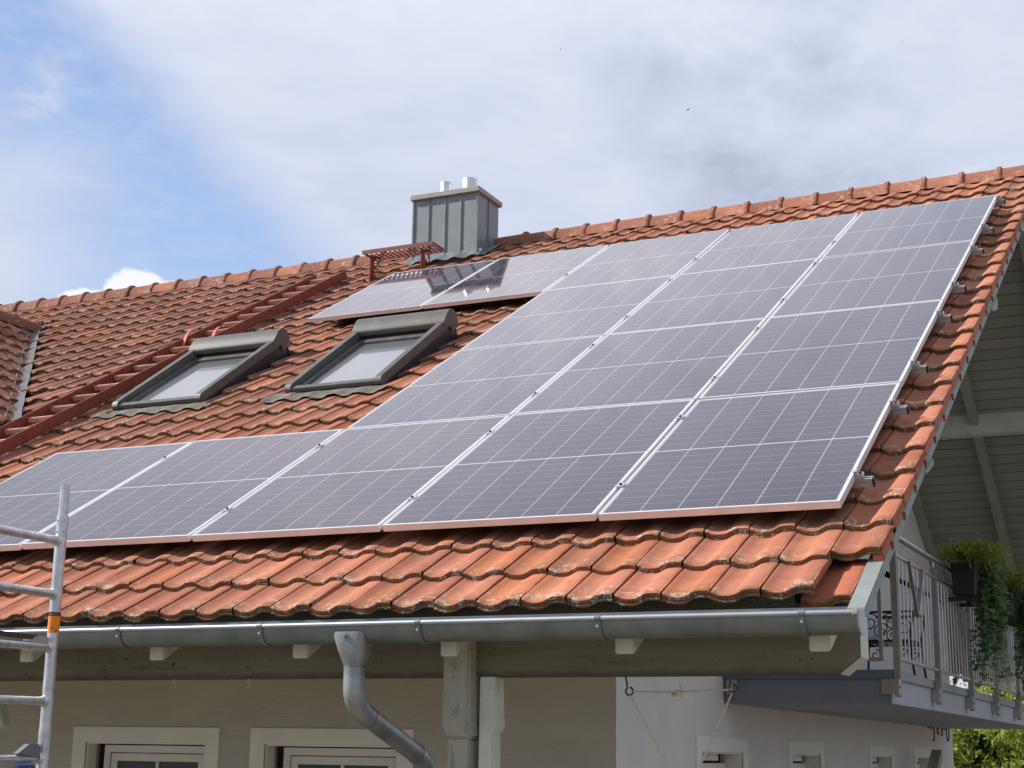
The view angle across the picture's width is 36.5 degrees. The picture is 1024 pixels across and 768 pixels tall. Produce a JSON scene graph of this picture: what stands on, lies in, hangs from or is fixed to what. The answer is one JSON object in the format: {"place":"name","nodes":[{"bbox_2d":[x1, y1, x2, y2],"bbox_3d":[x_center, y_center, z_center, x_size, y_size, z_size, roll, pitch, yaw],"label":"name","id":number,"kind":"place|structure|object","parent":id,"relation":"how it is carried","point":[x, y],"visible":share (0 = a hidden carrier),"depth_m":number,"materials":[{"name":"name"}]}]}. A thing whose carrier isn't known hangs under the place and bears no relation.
{"place":"outdoors","nodes":[
{"label":"outdoors","id":0,"kind":"place"},
{"bbox_2d":[0,0,1023,747],"label":"sky","id":1,"kind":"structure","parent":0,"point":[143,142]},
{"label":"ground","id":2,"kind":"structure","parent":0,"visible":0},
{"bbox_2d":[0,484,69,767],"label":"scaffold frame","id":3,"kind":"object","parent":2,"relation":"on","point":[38,754],"visible":1,"depth_m":6.70,"materials":[{"name":"metal"}]},
{"bbox_2d":[0,165,1023,767],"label":"house","id":4,"kind":"structure","parent":2,"relation":"on","point":[506,647],"depth_m":9.58,"materials":[{"name":"tile"}]},
{"bbox_2d":[71,727,219,767],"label":"window","id":5,"kind":"structure","parent":4,"relation":"in","point":[120,747],"depth_m":10.28,"materials":[{"name":"white"}]},
{"bbox_2d":[0,270,347,455],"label":"roof ladder","id":6,"kind":"object","parent":4,"relation":"on","point":[128,375],"visible":0.91,"depth_m":13.25,"materials":[{"name":"red metal"}]},
{"bbox_2d":[88,328,290,419],"bbox_3d":[-2.546,-0.075,12.573,1.050,0.949,1.368,-5,-15,24],"label":"roof window","id":7,"kind":"structure","parent":4,"relation":"in","point":[211,365],"depth_m":12.61,"materials":[{"name":"grey metal"}]},
{"bbox_2d":[249,728,413,767],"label":"window","id":8,"kind":"structure","parent":4,"relation":"in","point":[330,748],"depth_m":9.71,"materials":[{"name":"white"}]},
{"bbox_2d":[260,309,458,402],"bbox_3d":[-1.106,-0.212,11.914,1.030,0.945,1.374,-5,-15,24],"label":"roof window","id":9,"kind":"structure","parent":4,"relation":"in","point":[376,350],"depth_m":11.94,"materials":[{"name":"grey metal"}]},
{"bbox_2d":[362,241,443,282],"bbox_3d":[-1.119,-1.137,15.827,0.820,0.493,0.383,-5,-15,24],"label":"roof step","id":10,"kind":"object","parent":4,"relation":"on","point":[422,252],"visible":0.82,"depth_m":15.87,"materials":[{"name":"red paint"}]},
{"bbox_2d":[160,399,909,459],"bbox_3d":[-0.631,0.382,9.223,5.914,0.142,0.075,-5,15,24],"label":"mounting rail","id":11,"kind":"object","parent":4,"relation":"attached to","point":[897,408],"visible":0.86,"depth_m":8.01,"materials":[{"name":"metal"}]},
{"bbox_2d":[222,469,875,512],"bbox_3d":[-1.023,0.694,8.300,5.914,0.142,0.075,-5,15,24],"label":"mounting rail","id":12,"kind":"object","parent":4,"relation":"attached to","point":[862,480],"visible":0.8,"depth_m":7.08,"materials":[{"name":"metal"}]},
{"bbox_2d":[0,442,191,550],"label":"solar panel","id":13,"kind":"object","parent":12,"relation":"attached to","point":[29,498],"visible":0.88,"depth_m":9.83,"materials":[{"name":"glass"}]},
{"bbox_2d":[22,429,343,548],"bbox_3d":[-1.895,0.603,9.200,1.134,0.036,1.745,-5,15,24],"label":"solar panel","id":14,"kind":"object","parent":12,"relation":"attached to","point":[185,493],"visible":0.91,"depth_m":9.07,"materials":[{"name":"glass"}]},
{"bbox_2d":[192,415,509,541],"bbox_3d":[-0.850,0.509,8.724,1.134,0.035,1.745,-5,15,24],"label":"solar panel","id":15,"kind":"object","parent":12,"relation":"attached to","point":[362,480],"visible":0.91,"depth_m":8.57,"materials":[{"name":"glass"}]},
{"bbox_2d":[382,399,694,531],"bbox_3d":[0.197,0.410,8.247,1.134,0.036,1.745,-5,15,24],"label":"solar panel","id":16,"kind":"object","parent":12,"relation":"attached to","point":[572,465],"visible":0.94,"depth_m":8.08,"materials":[{"name":"glass"}]},
{"bbox_2d":[598,383,900,520],"bbox_3d":[1.243,0.316,7.771,1.134,0.035,1.745,-5,15,24],"label":"solar panel","id":17,"kind":"object","parent":12,"relation":"attached to","point":[795,451],"visible":1,"depth_m":7.60,"materials":[{"name":"glass"}]},
{"bbox_2d":[625,676,633,695],"bbox_3d":[0.512,1.318,6.778,0.044,0.089,0.008,-5,-15,24],"label":"rope hook","id":18,"kind":"object","parent":4,"relation":"attached to","point":[632,693],"visible":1,"depth_m":6.78,"materials":[{"name":"metal"}]},
{"bbox_2d":[629,683,732,767],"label":"rope","id":19,"kind":"object","parent":18,"relation":"hanging from","point":[675,693],"visible":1,"depth_m":6.66,"materials":[{"name":"fabric"}]},
{"bbox_2d":[444,223,994,290],"bbox_3d":[1.012,-0.928,13.097,5.914,0.142,0.075,-5,15,24],"label":"mounting rail","id":20,"kind":"object","parent":4,"relation":"attached to","point":[986,229],"visible":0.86,"depth_m":11.88,"materials":[{"name":"metal"}]},
{"bbox_2d":[308,260,494,322],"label":"solar panel","id":21,"kind":"object","parent":20,"relation":"attached to","point":[405,291],"visible":0.91,"depth_m":14.17,"materials":[{"name":"glass"}]},
{"bbox_2d":[422,245,607,308],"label":"solar panel","id":22,"kind":"object","parent":20,"relation":"attached to","point":[519,276],"visible":0.87,"depth_m":13.70,"materials":[{"name":"glass"}]},
{"bbox_2d":[547,229,728,289],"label":"solar panel","id":23,"kind":"object","parent":20,"relation":"attached to","point":[651,258],"visible":0.8,"depth_m":13.30,"materials":[{"name":"glass"}]},
{"bbox_2d":[679,213,857,274],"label":"solar panel","id":24,"kind":"object","parent":20,"relation":"attached to","point":[778,243],"visible":0.75,"depth_m":12.82,"materials":[{"name":"glass"}]},
{"bbox_2d":[822,195,996,257],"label":"solar panel","id":25,"kind":"object","parent":20,"relation":"attached to","point":[944,222],"visible":0.92,"depth_m":12.32,"materials":[{"name":"glass"}]},
{"bbox_2d":[695,736,748,767],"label":"window","id":26,"kind":"structure","parent":4,"relation":"in","point":[719,745],"depth_m":10.75,"materials":[{"name":"white"}]},
{"bbox_2d":[531,359,928,396],"bbox_3d":[0.715,0.066,9.370,3.541,0.142,0.075,-5,15,24],"label":"mounting rail","id":27,"kind":"object","parent":4,"relation":"attached to","point":[917,368],"visible":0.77,"depth_m":8.64,"materials":[{"name":"metal"}]},
{"bbox_2d":[347,335,603,428],"bbox_3d":[-0.194,-0.014,10.271,1.134,0.037,1.745,-5,15,24],"label":"solar panel","id":28,"kind":"object","parent":27,"relation":"attached to","point":[510,380],"visible":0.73,"depth_m":10.17,"materials":[{"name":"glass"}]},
{"bbox_2d":[514,318,765,413],"bbox_3d":[0.854,-0.114,9.794,1.134,0.038,1.745,-5,15,24],"label":"solar panel","id":29,"kind":"object","parent":27,"relation":"attached to","point":[663,365],"visible":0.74,"depth_m":9.69,"materials":[{"name":"glass"}]},
{"bbox_2d":[699,300,943,399],"bbox_3d":[1.900,-0.211,9.317,1.134,0.036,1.745,-5,15,24],"label":"solar panel","id":30,"kind":"object","parent":27,"relation":"attached to","point":[844,348],"visible":0.91,"depth_m":9.20,"materials":[{"name":"glass"}]},
{"bbox_2d":[728,675,737,693],"bbox_3d":[0.937,1.274,6.585,0.042,0.078,0.008,-5,-15,24],"label":"rope hook","id":31,"kind":"object","parent":4,"relation":"attached to","point":[735,691],"visible":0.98,"depth_m":6.58,"materials":[{"name":"metal"}]},
{"bbox_2d":[493,195,1005,261],"bbox_3d":[1.425,-1.264,14.094,5.895,0.142,0.075,-5,15,24],"label":"mounting rail","id":32,"kind":"object","parent":4,"relation":"attached to","point":[1000,201],"visible":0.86,"depth_m":12.87,"materials":[{"name":"metal"}]},
{"bbox_2d":[589,309,952,347],"bbox_3d":[1.121,-0.257,10.327,3.541,0.142,0.075,-5,15,24],"label":"mounting rail","id":33,"kind":"object","parent":4,"relation":"attached to","point":[942,317],"visible":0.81,"depth_m":9.60,"materials":[{"name":"metal"}]},
{"bbox_2d":[624,280,966,318],"bbox_3d":[1.400,-0.480,10.985,3.541,0.142,0.075,-5,15,24],"label":"mounting rail","id":34,"kind":"object","parent":4,"relation":"attached to","point":[956,288],"visible":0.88,"depth_m":10.26,"materials":[{"name":"metal"}]},
{"bbox_2d":[460,275,675,350],"bbox_3d":[0.463,-0.541,11.817,1.134,0.036,1.745,-5,15,24],"label":"solar panel","id":35,"kind":"object","parent":34,"relation":"attached to","point":[604,309],"visible":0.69,"depth_m":11.73,"materials":[{"name":"glass"}]},
{"bbox_2d":[609,258,818,333],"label":"solar panel","id":36,"kind":"object","parent":34,"relation":"attached to","point":[729,295],"visible":0.77,"depth_m":11.26,"materials":[{"name":"glass"}]},
{"bbox_2d":[769,240,974,317],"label":"solar panel","id":37,"kind":"object","parent":34,"relation":"attached to","point":[897,276],"visible":0.84,"depth_m":10.78,"materials":[{"name":"glass"}]},
{"bbox_2d":[787,741,824,767],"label":"window","id":38,"kind":"structure","parent":4,"relation":"in","point":[811,751],"depth_m":12.76,"materials":[{"name":"white"}]},
{"bbox_2d":[668,244,984,282],"bbox_3d":[1.812,-0.808,11.956,3.541,0.142,0.075,-5,15,24],"label":"mounting rail","id":39,"kind":"object","parent":4,"relation":"attached to","point":[975,251],"visible":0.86,"depth_m":11.23,"materials":[{"name":"metal"}]},
{"bbox_2d":[726,536,1023,719],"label":"balcony railing","id":40,"kind":"object","parent":4,"relation":"attached to","point":[891,686],"visible":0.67,"depth_m":11.63,"materials":[{"name":"metal"}]},
{"bbox_2d":[945,561,982,606],"bbox_3d":[3.697,1.638,12.618,0.256,0.296,0.762,-5,-15,24],"label":"planter box","id":41,"kind":"object","parent":40,"relation":"attached to","point":[965,583],"visible":0.77,"depth_m":12.29,"materials":[{"name":"black plastic"}]},
{"bbox_2d":[928,532,1021,685],"bbox_3d":[3.763,1.836,12.589,0.876,1.216,1.060,-5,-15,24],"label":"planter plant","id":42,"kind":"object","parent":40,"relation":"on","point":[985,557],"visible":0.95,"depth_m":12.43,"materials":[{"name":"green plant"}]},
{"bbox_2d":[1000,589,1021,626],"bbox_3d":[4.607,2.105,14.520,0.256,0.296,0.762,-5,-15,24],"label":"planter box","id":43,"kind":"object","parent":40,"relation":"attached to","point":[1013,617],"visible":0.3,"depth_m":14.24,"materials":[{"name":"black wicker"}]},
{"bbox_2d":[999,569,1023,699],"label":"planter plant","id":44,"kind":"object","parent":40,"relation":"on","point":[1015,581],"visible":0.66,"depth_m":14.40,"materials":[{"name":"green plant"}]},
{"bbox_2d":[868,745,894,767],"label":"window","id":45,"kind":"structure","parent":4,"relation":"in","point":[883,753],"depth_m":15.34,"materials":[{"name":"white"}]},
{"bbox_2d":[867,610,926,677],"bbox_3d":[3.361,2.334,13.840,0.592,0.820,0.542,-5,-15,24],"label":"iron armchair","id":46,"kind":"object","parent":4,"relation":"on","point":[873,643],"visible":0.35,"depth_m":13.85,"materials":[{"name":"grey metal"}]},
{"bbox_2d":[867,610,877,639],"bbox_3d":[3.210,2.158,13.955,0.143,0.300,0.360,-5,-15,24],"label":"cushion","id":47,"kind":"object","parent":46,"relation":"on","point":[872,635],"visible":0.29,"depth_m":13.83,"materials":[{"name":"fabric"}]},
{"bbox_2d":[913,747,932,767],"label":"window","id":48,"kind":"structure","parent":4,"relation":"in","point":[923,754],"depth_m":17.13,"materials":[{"name":"white"}]},
{"bbox_2d":[928,727,949,741],"bbox_3d":[4.950,4.031,17.995,0.020,0.236,1.385,-5,-15,24],"label":"wall lettering","id":49,"kind":"object","parent":4,"relation":"attached to","point":[947,737],"depth_m":18.18,"materials":[{"name":"grey metal"}]},
{"bbox_2d":[950,672,1023,767],"bbox_3d":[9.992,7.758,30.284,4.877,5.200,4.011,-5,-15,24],"label":"shrub","id":50,"kind":"object","parent":2,"relation":"on","point":[1013,736],"visible":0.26,"depth_m":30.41,"materials":[{"name":"green plant"}]}
]}

